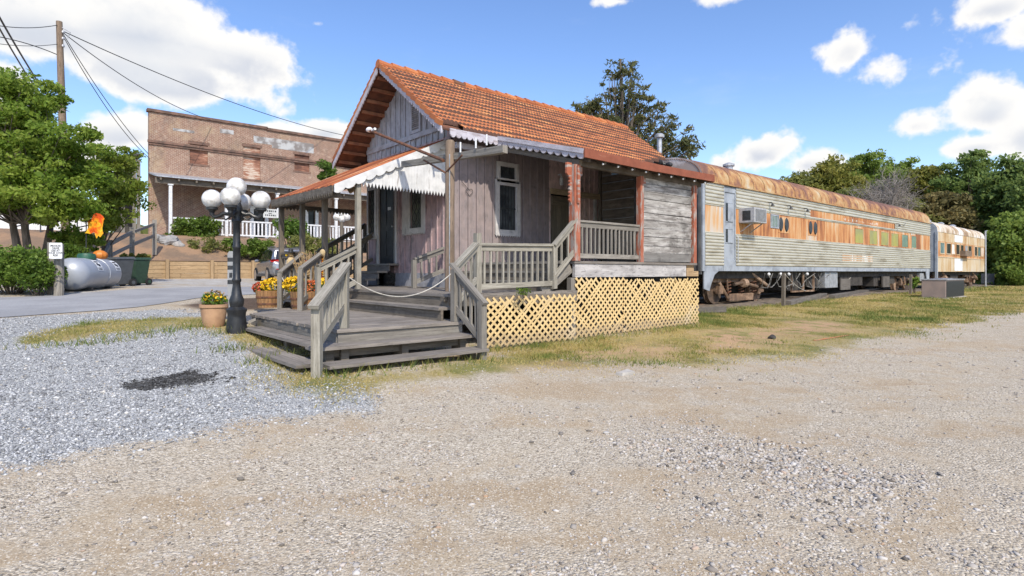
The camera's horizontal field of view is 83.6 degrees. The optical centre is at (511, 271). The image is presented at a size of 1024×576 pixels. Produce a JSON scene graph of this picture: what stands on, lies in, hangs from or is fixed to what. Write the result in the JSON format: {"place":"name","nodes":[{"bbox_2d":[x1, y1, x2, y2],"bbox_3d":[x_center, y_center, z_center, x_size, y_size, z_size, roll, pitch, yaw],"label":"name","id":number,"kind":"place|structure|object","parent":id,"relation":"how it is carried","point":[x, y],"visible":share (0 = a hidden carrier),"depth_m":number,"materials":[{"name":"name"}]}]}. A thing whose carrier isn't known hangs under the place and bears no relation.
{"place":"outdoors","nodes":[
{"label":"outdoors","id":0,"kind":"place"},
{"bbox_2d":[0,287,286,316],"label":"road","id":1,"kind":"structure","parent":0,"point":[52,304],"depth_m":13.98,"materials":[{"name":"asphalt"}]},
{"bbox_2d":[0,228,365,262],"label":"earth bank","id":2,"kind":"structure","parent":0,"point":[173,253],"depth_m":32.66,"materials":[{"name":"soil"}]},
{"bbox_2d":[0,215,92,230],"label":"white shed","id":3,"kind":"structure","parent":2,"relation":"on","point":[3,224],"depth_m":38.54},
{"bbox_2d":[113,153,143,233],"bbox_3d":[-26.910,-4.543,39.602,1.856,7.087,4.800,0,0,-40],"label":"lean to shed","id":4,"kind":"object","parent":2,"relation":"on","point":[136,225],"visible":0.14,"depth_m":38.38,"materials":[{"name":"grey wood"}]},
{"bbox_2d":[105,220,156,256],"bbox_3d":[-17.974,-1.283,26.853,0.620,3.182,10.173,0,0,-22],"label":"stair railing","id":5,"kind":"object","parent":2,"relation":"on","point":[130,234],"visible":0.72,"depth_m":27.45,"materials":[{"name":"grey wood"}]},
{"bbox_2d":[158,235,180,244],"bbox_3d":[-20.056,-1.819,33.624,1.189,0.714,0.937,0,0,-40],"label":"boulder","id":6,"kind":"object","parent":2,"relation":"on","point":[168,240],"visible":0.73,"depth_m":33.29,"materials":[{"name":"stone"}]},
{"bbox_2d":[170,215,223,237],"bbox_3d":[-20.146,-2.693,36.570,3.118,1.916,2.692,0,0,-40],"label":"shrub","id":7,"kind":"object","parent":2,"relation":"on","point":[204,226],"visible":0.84,"depth_m":36.03,"materials":[{"name":"green plant"}]},
{"bbox_2d":[187,235,231,253],"bbox_3d":[-18.165,-1.538,34.600,2.551,1.495,2.438,0,0,-40],"label":"shrub","id":8,"kind":"object","parent":2,"relation":"on","point":[210,243],"visible":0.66,"depth_m":34.08,"materials":[{"name":"green plant"}]},
{"bbox_2d":[221,237,275,259],"bbox_3d":[-15.683,-1.400,34.254,2.829,1.441,2.744,0,0,-16],"label":"shrub","id":9,"kind":"object","parent":2,"relation":"on","point":[255,248],"visible":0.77,"depth_m":33.63,"materials":[{"name":"green plant"}]},
{"bbox_2d":[146,108,366,269],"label":"brick building","id":10,"kind":"structure","parent":2,"relation":"on","point":[192,159],"depth_m":40.77,"materials":[{"name":"brown brick"}]},
{"bbox_2d":[188,141,209,166],"bbox_3d":[-21.855,-8.213,39.944,1.348,1.676,0.230,0,0,-40],"label":"bricked window","id":11,"kind":"structure","parent":10,"relation":"in","point":[198,157],"depth_m":39.95,"materials":[{"name":"brick"}]},
{"bbox_2d":[242,143,261,181],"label":"bricked window","id":12,"kind":"structure","parent":10,"relation":"in","point":[251,165],"depth_m":42.22,"materials":[{"name":"brick"}]},
{"bbox_2d":[254,209,263,237],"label":"doorway","id":13,"kind":"structure","parent":10,"relation":"in","point":[255,212],"depth_m":42.69,"materials":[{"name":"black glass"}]},
{"bbox_2d":[293,151,310,173],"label":"bricked window","id":14,"kind":"structure","parent":10,"relation":"in","point":[298,167],"depth_m":44.58,"materials":[{"name":"brick"}]},
{"bbox_2d":[272,214,309,247],"bbox_3d":[-14.017,-2.281,36.489,2.269,2.835,2.243,0,0,-6],"label":"shrub","id":15,"kind":"object","parent":2,"relation":"on","point":[291,227],"visible":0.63,"depth_m":36.08,"materials":[{"name":"green plant"}]},
{"bbox_2d":[315,159,337,241],"bbox_3d":[-12.198,-4.168,37.946,1.698,6.600,1.510,0,0,-40],"label":"tree","id":16,"kind":"object","parent":2,"relation":"on","point":[326,167],"visible":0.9,"depth_m":37.65,"materials":[{"name":"green plant"}]},
{"bbox_2d":[252,278,283,307],"bbox_3d":[-5.180,0.428,12.196,0.660,0.643,0.603,0,0,-40],"label":"barrel planter","id":17,"kind":"object","parent":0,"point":[266,295],"visible":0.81,"depth_m":12.01,"materials":[{"name":"wood"}]},
{"bbox_2d":[0,273,1023,575],"bbox_3d":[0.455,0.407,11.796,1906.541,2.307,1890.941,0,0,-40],"label":"ground","id":18,"kind":"structure","parent":0,"point":[954,375],"depth_m":4.29,"materials":[{"name":"gravel"}]},
{"bbox_2d":[0,244,46,293],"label":"shrub","id":19,"kind":"object","parent":18,"relation":"on","point":[13,255],"visible":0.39,"depth_m":15.17,"materials":[{"name":"green plant"}]},
{"bbox_2d":[4,252,68,295],"bbox_3d":[-12.576,0.083,15.196,1.334,1.213,1.291,0,0,-40],"label":"shrub","id":20,"kind":"object","parent":18,"relation":"on","point":[38,275],"visible":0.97,"depth_m":14.96,"materials":[{"name":"green plant"}]},
{"bbox_2d":[53,244,63,295],"bbox_3d":[-12.104,-0.004,15.301,0.234,1.490,0.230,0,0,-40],"label":"fence post","id":21,"kind":"object","parent":18,"relation":"on","point":[58,282],"visible":0.5,"depth_m":15.22,"materials":[{"name":"grey wood"}]},
{"bbox_2d":[48,243,62,258],"bbox_3d":[-11.995,-0.557,15.052,0.405,0.420,0.013,0,0,0],"label":"private drive sign","id":22,"kind":"object","parent":21,"relation":"attached to","point":[55,250],"visible":1,"depth_m":15.05,"materials":[{"name":"white metal"}]},
{"bbox_2d":[0,65,122,250],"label":"leafy tree","id":23,"kind":"object","parent":18,"relation":"on","point":[44,173],"visible":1,"depth_m":19.55,"materials":[{"name":"green plant"}]},
{"bbox_2d":[56,20,70,228],"bbox_3d":[-21.122,-5.611,27.012,0.680,12.393,0.367,0,0,5],"label":"utility pole","id":24,"kind":"object","parent":18,"relation":"on","point":[60,38],"visible":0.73,"depth_m":26.90,"materials":[{"name":"brown wood"}]},
{"bbox_2d":[0,17,45,94],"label":"overhead wire","id":25,"kind":"object","parent":24,"relation":"attached to","point":[7,31],"visible":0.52,"depth_m":21.55,"materials":[{"name":"black paint"}]},
{"bbox_2d":[65,32,341,134],"bbox_3d":[-16.807,-11.374,39.533,0.044,1.112,26.487,0,0,20],"label":"overhead wire","id":26,"kind":"object","parent":24,"relation":"attached to","point":[190,86],"visible":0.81,"depth_m":33.28,"materials":[{"name":"black paint"}]},
{"bbox_2d":[47,224,105,252],"bbox_3d":[-16.319,-0.604,21.440,1.760,2.347,2.875,0,0,-40],"label":"leafy shrub","id":27,"kind":"object","parent":18,"relation":"on","point":[75,236],"visible":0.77,"depth_m":20.89,"materials":[{"name":"green plant"}]},
{"bbox_2d":[63,242,90,258],"bbox_3d":[-14.745,-0.223,19.040,1.257,1.562,1.092,0,0,-40],"label":"shrub","id":28,"kind":"object","parent":18,"relation":"on","point":[71,251],"visible":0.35,"depth_m":18.84,"materials":[{"name":"green plant"}]},
{"bbox_2d":[64,253,121,290],"bbox_3d":[-12.990,0.023,17.599,0.972,1.200,2.760,0,0,-13],"label":"propane tank","id":29,"kind":"object","parent":18,"relation":"on","point":[88,272],"visible":0.87,"depth_m":17.01,"materials":[{"name":"silver metal"}]},
{"bbox_2d":[85,213,104,247],"bbox_3d":[-14.278,-0.755,19.600,0.618,2.518,0.160,0,0,0],"label":"autumn banner","id":30,"kind":"object","parent":18,"relation":"on","point":[95,225],"visible":0.87,"depth_m":19.61,"materials":[{"name":"orange fabric"}]},
{"bbox_2d":[85,142,156,250],"bbox_3d":[-16.518,-2.391,23.827,3.525,5.897,2.591,0,0,32],"label":"leafy tree","id":31,"kind":"object","parent":18,"relation":"on","point":[123,165],"visible":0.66,"depth_m":23.54,"materials":[{"name":"green plant"}]},
{"bbox_2d":[106,257,136,285],"bbox_3d":[-13.887,-0.019,20.316,0.664,1.052,0.796,0,0,20],"label":"wheelie bin","id":32,"kind":"object","parent":18,"relation":"on","point":[125,264],"visible":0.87,"depth_m":20.23,"materials":[{"name":"grey plastic"}]},
{"bbox_2d":[131,257,151,284],"bbox_3d":[-14.144,-0.027,21.617,0.664,1.052,0.796,0,0,15],"label":"wheelie bin","id":33,"kind":"object","parent":18,"relation":"on","point":[140,270],"visible":0.64,"depth_m":21.50,"materials":[{"name":"green plastic"}]},
{"bbox_2d":[121,369,235,390],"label":"oily gravel","id":34,"kind":"structure","parent":18,"relation":"on","point":[174,379],"depth_m":6.28,"materials":[{"name":"gravel"}]},
{"bbox_2d":[0,308,386,475],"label":"blue gravel","id":35,"kind":"structure","parent":18,"relation":"on","point":[92,425],"depth_m":5.69,"materials":[{"name":"gravel"}]},
{"bbox_2d":[199,289,228,327],"bbox_3d":[-5.092,0.621,9.782,0.452,0.678,0.447,0,0,-40],"label":"flower pot","id":36,"kind":"object","parent":18,"relation":"on","point":[214,313],"visible":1,"depth_m":9.66,"materials":[{"name":"ceramic"}]},
{"bbox_2d":[227,251,232,306],"bbox_3d":[-6.186,0.180,12.613,0.148,1.276,0.034,0,0,0],"label":"paddle sign","id":37,"kind":"object","parent":18,"relation":"on","point":[229,270],"visible":0.66,"depth_m":12.60,"materials":[{"name":"metal"}]},
{"bbox_2d":[201,178,270,333],"bbox_3d":[-4.435,-0.246,9.225,0.816,2.547,0.816,0,0,33],"label":"street lamp","id":38,"kind":"object","parent":18,"relation":"on","point":[235,200],"visible":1,"depth_m":9.15,"materials":[{"name":"grey metal"}]},
{"bbox_2d":[147,259,366,278],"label":"timber retaining wall","id":39,"kind":"structure","parent":18,"relation":"on","point":[247,270],"depth_m":31.39,"materials":[{"name":"wood"}]},
{"bbox_2d":[254,246,305,280],"bbox_3d":[-11.744,-0.379,29.209,2.315,1.757,4.782,0,0,-40],"label":"parked suv","id":40,"kind":"object","parent":18,"relation":"on","point":[267,266],"visible":0.52,"depth_m":27.74,"materials":[{"name":"silver metal"}]},
{"bbox_2d":[283,298,307,309],"bbox_3d":[-4.484,0.640,12.037,0.926,0.583,2.269,0,0,0],"label":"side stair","id":41,"kind":"object","parent":18,"relation":"on","point":[287,303],"visible":0.2,"depth_m":11.97,"materials":[{"name":"grey wood"}]},
{"bbox_2d":[277,253,302,308],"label":"stair railing","id":42,"kind":"object","parent":41,"relation":"on","point":[285,269],"visible":0.54,"depth_m":11.90,"materials":[{"name":"grey wood"}]},
{"bbox_2d":[297,250,326,310],"bbox_3d":[-4.022,0.132,11.580,0.102,1.211,1.438,0,0,1],"label":"stair railing","id":43,"kind":"object","parent":41,"relation":"on","point":[302,298],"visible":0.71,"depth_m":11.01,"materials":[{"name":"grey wood"}]},
{"bbox_2d":[286,232,339,261],"bbox_3d":[-12.035,-0.960,34.626,3.075,2.875,3.340,0,0,-15],"label":"shrub","id":44,"kind":"object","parent":18,"relation":"on","point":[310,246],"visible":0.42,"depth_m":33.82,"materials":[{"name":"green plant"}]},
{"bbox_2d":[316,223,366,275],"bbox_3d":[-4.853,-0.591,16.352,1.497,1.680,0.105,0,0,-40],"label":"stair railing","id":45,"kind":"object","parent":18,"relation":"on","point":[344,236],"visible":0.5,"depth_m":16.38,"materials":[{"name":"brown wood"}]},
{"bbox_2d":[333,212,350,251],"bbox_3d":[-7.726,-1.111,26.000,0.784,3.444,0.325,0,0,0],"label":"street lamp","id":46,"kind":"object","parent":18,"relation":"on","point":[342,218],"visible":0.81,"depth_m":25.91,"materials":[{"name":"white glass"}]},
{"bbox_2d":[246,306,488,371],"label":"entrance deck","id":47,"kind":"structure","parent":18,"relation":"on","point":[400,337],"depth_m":7.87,"materials":[{"name":"grey wood"}]},
{"bbox_2d":[282,276,327,309],"bbox_3d":[-4.135,0.409,11.506,0.937,0.675,0.580,0,0,-13],"label":"barrel planter","id":48,"kind":"object","parent":47,"relation":"on","point":[286,285],"visible":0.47,"depth_m":11.33,"materials":[{"name":"wood"}]},
{"bbox_2d":[292,250,321,287],"bbox_3d":[-4.362,0.127,12.308,0.688,1.220,0.637,0,0,-3],"label":"corn shock","id":49,"kind":"object","parent":47,"relation":"on","point":[304,261],"visible":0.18,"depth_m":12.21,"materials":[{"name":"plant"}]},
{"bbox_2d":[307,262,350,377],"bbox_3d":[-2.216,0.556,7.026,0.128,1.371,1.264,0,0,1],"label":"stair railing","id":50,"kind":"object","parent":47,"relation":"on","point":[336,285],"visible":0.96,"depth_m":6.86,"materials":[{"name":"grey wood"}]},
{"bbox_2d":[349,274,450,296],"bbox_3d":[-1.560,0.182,8.060,1.661,0.342,0.016,0,0,-37],"label":"barrier rope","id":51,"kind":"object","parent":50,"relation":"attached to","point":[400,296],"visible":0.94,"depth_m":8.04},
{"bbox_2d":[315,246,356,297],"bbox_3d":[-3.367,0.107,11.001,0.815,1.222,0.106,0,0,-40],"label":"stair railing","id":52,"kind":"object","parent":47,"relation":"on","point":[333,261],"visible":0.6,"depth_m":10.90,"materials":[{"name":"grey wood"}]},
{"bbox_2d":[327,285,577,320],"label":"porch deck","id":53,"kind":"structure","parent":47,"relation":"on","point":[429,304],"depth_m":10.05,"materials":[{"name":"grey wood"}]},
{"bbox_2d":[305,253,354,278],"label":"porch railing","id":54,"kind":"object","parent":53,"relation":"on","point":[333,255],"visible":0.11,"depth_m":15.05,"materials":[{"name":"grey wood"}]},
{"bbox_2d":[337,233,372,275],"bbox_3d":[-4.065,-0.350,14.946,0.975,1.396,0.104,0,0,-40],"label":"stair railing","id":55,"kind":"object","parent":53,"relation":"on","point":[367,238],"visible":0.43,"depth_m":15.04,"materials":[{"name":"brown wood"}]},
{"bbox_2d":[349,263,398,285],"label":"steps","id":56,"kind":"structure","parent":53,"relation":"on","point":[372,272],"depth_m":14.24,"materials":[{"name":"grey wood"}]},
{"bbox_2d":[411,247,444,287],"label":"stair railing","id":57,"kind":"object","parent":53,"relation":"on","point":[415,281],"visible":0.95,"depth_m":12.30,"materials":[{"name":"grey wood"}]},
{"bbox_2d":[366,127,507,290],"bbox_3d":[-1.641,-1.405,10.883,0.305,3.501,4.508,0,0,-40],"label":"lamp pole","id":58,"kind":"object","parent":53,"relation":"on","point":[450,157],"visible":0.96,"depth_m":10.23,"materials":[{"name":"grey wood"}]},
{"bbox_2d":[473,233,557,292],"bbox_3d":[0.099,-0.146,9.931,1.846,0.985,0.107,0,0,-40],"label":"deck railing","id":59,"kind":"object","parent":53,"relation":"on","point":[552,258],"visible":0.92,"depth_m":9.85,"materials":[{"name":"grey wood"}]},
{"bbox_2d":[462,261,571,290],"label":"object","id":60,"kind":"structure","parent":53,"relation":"on","point":[565,273],"depth_m":11.22,"materials":[{"name":"grey wood"}]},
{"bbox_2d":[486,294,575,347],"bbox_3d":[0.386,0.827,10.017,2.118,0.873,0.015,0,0,-40],"label":"lattice panel","id":61,"kind":"object","parent":53,"relation":"attached to","point":[517,307],"visible":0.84,"depth_m":9.95,"materials":[{"name":"wood"}]},
{"bbox_2d":[449,263,488,359],"bbox_3d":[-0.638,0.572,8.326,0.102,1.430,0.797,0,0,-44],"label":"stair railing","id":62,"kind":"object","parent":47,"relation":"on","point":[459,279],"visible":0.96,"depth_m":8.28,"materials":[{"name":"grey wood"}]},
{"bbox_2d":[454,242,478,300],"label":"stair railing","id":63,"kind":"object","parent":62,"relation":"attached to","point":[464,258],"visible":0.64,"depth_m":9.03,"materials":[{"name":"grey wood"}]},
{"bbox_2d":[2,295,865,382],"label":"grass tufts","id":64,"kind":"object","parent":18,"relation":"on","point":[190,327],"visible":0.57,"depth_m":8.55,"materials":[{"name":"plant"}]},
{"bbox_2d":[271,59,714,331],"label":"wooden depot","id":65,"kind":"structure","parent":18,"relation":"on","point":[551,175],"depth_m":13.49,"materials":[{"name":"grey wood"}]},
{"bbox_2d":[367,184,376,239],"bbox_3d":[-3.743,-1.593,15.387,0.080,1.455,0.530,0,0,-40],"label":"narrow front window","id":66,"kind":"structure","parent":65,"relation":"in","point":[371,192],"depth_m":15.40,"materials":[{"name":"grey glass"}]},
{"bbox_2d":[380,186,392,263],"bbox_3d":[-3.232,-1.315,14.818,0.100,2.210,0.820,0,0,-40],"label":"front door","id":67,"kind":"structure","parent":65,"relation":"in","point":[386,196],"depth_m":14.86,"materials":[{"name":"black paint"}]},
{"bbox_2d":[402,189,424,235],"bbox_3d":[-2.340,-1.678,13.738,0.080,1.585,1.040,0,0,-40],"label":"front window","id":68,"kind":"structure","parent":65,"relation":"in","point":[418,200],"depth_m":13.78,"materials":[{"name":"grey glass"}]},
{"bbox_2d":[496,161,518,184],"bbox_3d":[-0.109,-2.338,13.647,0.680,0.525,0.070,0,0,-40],"label":"transom window","id":69,"kind":"structure","parent":65,"relation":"in","point":[504,173],"depth_m":13.65,"materials":[{"name":"grey glass"}]},
{"bbox_2d":[495,179,520,237],"bbox_3d":[-0.109,-1.502,13.647,0.770,1.345,0.070,0,0,-40],"label":"barred window","id":70,"kind":"structure","parent":65,"relation":"in","point":[507,199],"depth_m":13.67,"materials":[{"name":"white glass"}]},
{"bbox_2d":[551,195,568,260],"bbox_3d":[1.353,-1.080,14.845,0.860,1.740,0.130,0,0,-40],"label":"freight door","id":71,"kind":"structure","parent":65,"relation":"in","point":[559,205],"depth_m":14.76,"materials":[{"name":"wood"}]},
{"bbox_2d":[552,218,577,276],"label":"stair railing","id":72,"kind":"object","parent":65,"relation":"attached to","point":[563,234],"visible":1,"depth_m":10.61,"materials":[{"name":"grey wood"}]},
{"bbox_2d":[580,220,639,259],"bbox_3d":[1.956,-0.628,11.513,1.867,0.730,0.105,0,0,-40],"label":"porch balustrade","id":73,"kind":"object","parent":65,"relation":"attached to","point":[599,225],"visible":0.98,"depth_m":11.47,"materials":[{"name":"grey wood"}]},
{"bbox_2d":[24,285,1023,411],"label":"grass","id":74,"kind":"structure","parent":18,"relation":"on","point":[925,305],"depth_m":13.19,"materials":[{"name":"plant"}]},
{"bbox_2d":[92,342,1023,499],"bbox_3d":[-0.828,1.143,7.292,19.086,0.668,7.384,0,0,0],"label":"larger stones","id":75,"kind":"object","parent":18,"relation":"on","point":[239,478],"visible":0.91,"depth_m":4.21,"materials":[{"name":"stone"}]},
{"bbox_2d":[567,278,575,339],"bbox_3d":[1.118,0.742,10.825,0.125,1.271,0.124,0,0,-40],"label":"corner post","id":76,"kind":"object","parent":18,"relation":"on","point":[571,282],"visible":0.36,"depth_m":10.78,"materials":[{"name":"grey wood"}]},
{"bbox_2d":[575,277,624,337],"bbox_3d":[1.742,0.678,11.255,1.468,1.169,0.015,0,0,-40],"label":"lattice panel","id":77,"kind":"object","parent":18,"relation":"on","point":[579,316],"visible":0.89,"depth_m":11.22,"materials":[{"name":"wood"}]},
{"bbox_2d":[571,58,705,159],"bbox_3d":[8.257,-6.673,37.939,7.298,15.124,6.428,0,0,-40],"label":"pine tree","id":78,"kind":"object","parent":18,"relation":"on","point":[635,125],"visible":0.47,"depth_m":37.62,"materials":[{"name":"green plant"}]},
{"bbox_2d":[623,278,698,331],"bbox_3d":[3.332,0.683,12.582,2.808,1.115,0.015,0,0,-40],"label":"lattice panel","id":79,"kind":"object","parent":18,"relation":"on","point":[653,293],"visible":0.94,"depth_m":12.48,"materials":[{"name":"wood"}]},
{"bbox_2d":[661,280,691,321],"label":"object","id":80,"kind":"object","parent":18,"relation":"on","point":[674,298],"visible":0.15,"depth_m":14.19,"materials":[{"name":"wood"}]},
{"bbox_2d":[693,306,726,312],"bbox_3d":[5.693,1.085,16.511,1.159,0.178,0.229,0,0,-26],"label":"timber sleeper","id":81,"kind":"object","parent":18,"relation":"on","point":[714,309],"visible":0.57,"depth_m":16.41,"materials":[{"name":"grey wood"}]},
{"bbox_2d":[781,273,785,305],"bbox_3d":[9.225,0.647,19.460,0.152,1.253,0.120,0,0,-40],"label":"rope post","id":82,"kind":"object","parent":18,"relation":"on","point":[783,294],"visible":0.85,"depth_m":19.43,"materials":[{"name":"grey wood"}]},
{"bbox_2d":[778,170,830,189],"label":"woodland tree","id":83,"kind":"object","parent":18,"relation":"on","point":[802,178],"visible":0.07,"depth_m":62.76,"materials":[{"name":"green plant"}]},
{"bbox_2d":[786,293,826,304],"bbox_3d":[11.305,1.026,21.921,0.253,0.278,5.559,0,0,40],"label":"timber sleeper","id":84,"kind":"object","parent":18,"relation":"on","point":[805,298],"visible":0.79,"depth_m":21.47,"materials":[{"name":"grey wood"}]},
{"bbox_2d":[661,283,997,312],"bbox_3d":[24.254,1.069,35.536,57.000,0.264,4.300,0,0,-40],"label":"track bed","id":85,"kind":"object","parent":18,"relation":"on","point":[771,298],"visible":0.24,"depth_m":23.41,"materials":[{"name":"gravel"}]},
{"bbox_3d":[25.307,1.196,35.996,54.800,0.272,2.789,0,0,-40],"label":"railway track","id":86,"kind":"object","parent":85,"relation":"on","visible":0},
{"bbox_2d":[653,133,931,303],"bbox_3d":[14.161,-1.905,26.269,24.334,5.990,3.594,0,0,-40],"label":"passenger coach","id":87,"kind":"object","parent":86,"relation":"on","point":[758,236],"visible":0.82,"depth_m":21.85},
{"bbox_2d":[723,185,735,270],"bbox_3d":[7.053,-1.415,18.618,0.756,2.770,0.060,0,0,-40],"label":"vestibule door","id":88,"kind":"structure","parent":87,"relation":"in","point":[729,209],"depth_m":18.63,"materials":[{"name":"grey paint"}]},
{"bbox_2d":[770,214,778,228],"bbox_3d":[9.462,-1.823,20.634,0.651,0.494,0.030,0,0,-40],"label":"vent window","id":89,"kind":"structure","parent":87,"relation":"in","point":[774,219],"depth_m":20.63,"materials":[{"name":"glass"}]},
{"bbox_2d":[855,228,863,243],"bbox_3d":[15.749,-1.633,25.989,1.063,0.714,0.022,0,0,-40],"label":"coach window","id":90,"kind":"structure","parent":87,"relation":"in","point":[859,232],"depth_m":26.02,"materials":[{"name":"glass"}]},
{"bbox_2d":[869,229,877,244],"bbox_3d":[17.139,-1.633,27.171,1.101,0.714,0.022,0,0,-40],"label":"coach window","id":91,"kind":"structure","parent":87,"relation":"in","point":[873,234],"depth_m":27.19,"materials":[{"name":"glass"}]},
{"bbox_2d":[899,220,984,287],"bbox_3d":[28.645,-1.115,38.766,13.935,4.410,3.329,0,0,-40],"label":"passenger coach","id":92,"kind":"object","parent":86,"relation":"on","point":[955,254],"visible":0.52,"depth_m":37.21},
{"bbox_2d":[806,154,871,191],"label":"woodland tree","id":93,"kind":"object","parent":18,"relation":"on","point":[834,174],"visible":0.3,"depth_m":61.70,"materials":[{"name":"green plant"}]},
{"bbox_2d":[829,289,870,298],"bbox_3d":[15.337,0.985,25.842,0.243,0.240,7.426,0,0,42],"label":"timber sleeper","id":94,"kind":"object","parent":18,"relation":"on","point":[840,295],"visible":0.71,"depth_m":24.56,"materials":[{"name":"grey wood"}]},
{"bbox_2d":[829,185,871,203],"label":"woodland tree","id":95,"kind":"object","parent":18,"relation":"on","point":[846,190],"visible":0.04,"depth_m":54.92,"materials":[{"name":"green plant"}]},
{"bbox_2d":[842,148,906,193],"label":"woodland tree","id":96,"kind":"object","parent":18,"relation":"on","point":[869,168],"visible":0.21,"depth_m":64.25,"materials":[{"name":"green plant"}]},
{"bbox_2d":[844,159,927,216],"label":"bare tree","id":97,"kind":"object","parent":18,"relation":"on","point":[893,196],"visible":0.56,"depth_m":51.64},
{"bbox_2d":[877,155,920,182],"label":"woodland tree","id":98,"kind":"object","parent":18,"relation":"on","point":[905,165],"visible":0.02,"depth_m":66.73,"materials":[{"name":"green plant"}]},
{"bbox_2d":[895,164,945,201],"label":"woodland tree","id":99,"kind":"object","parent":18,"relation":"on","point":[926,174],"visible":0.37,"depth_m":60.77,"materials":[{"name":"green plant"}]},
{"bbox_2d":[897,195,947,282],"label":"woodland tree","id":100,"kind":"object","parent":18,"relation":"on","point":[930,216],"depth_m":52.99,"materials":[{"name":"green plant"}]},
{"bbox_2d":[919,278,966,298],"bbox_3d":[18.673,0.713,24.821,3.114,0.890,1.030,0,0,-40],"label":"condenser unit","id":101,"kind":"object","parent":18,"relation":"on","point":[943,288],"visible":1,"depth_m":23.98,"materials":[{"name":"grey metal"}]},
{"bbox_2d":[918,190,984,273],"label":"woodland tree","id":102,"kind":"object","parent":18,"relation":"on","point":[953,208],"visible":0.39,"depth_m":52.55,"materials":[{"name":"green plant"}]},
{"bbox_2d":[927,149,998,216],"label":"woodland tree","id":103,"kind":"object","parent":18,"relation":"on","point":[972,163],"visible":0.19,"depth_m":56.84,"materials":[{"name":"green plant"}]},
{"bbox_2d":[981,274,994,284],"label":"utility box","id":104,"kind":"object","parent":18,"relation":"on","point":[990,278],"visible":0.56,"depth_m":45.43,"materials":[{"name":"grey plastic"}]},
{"bbox_2d":[969,152,1023,242],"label":"woodland tree","id":105,"kind":"object","parent":18,"relation":"on","point":[992,185],"visible":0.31,"depth_m":51.45,"materials":[{"name":"green plant"}]},
{"bbox_2d":[975,210,1023,285],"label":"woodland tree","id":106,"kind":"object","parent":18,"relation":"on","point":[1005,246],"visible":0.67,"depth_m":45.15,"materials":[{"name":"green plant"}]},
{"bbox_2d":[996,172,1023,216],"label":"woodland tree","id":107,"kind":"object","parent":18,"relation":"on","point":[1015,198],"visible":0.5,"depth_m":48.22,"materials":[{"name":"green plant"}]},
{"bbox_2d":[998,267,1023,285],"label":"shrub","id":108,"kind":"object","parent":18,"relation":"on","point":[1013,277],"visible":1,"depth_m":43.49,"materials":[{"name":"green plant"}]},
{"bbox_2d":[0,0,1023,231],"label":"sky","id":109,"kind":"structure","parent":0,"point":[772,88],"materials":[{"name":"blue"}]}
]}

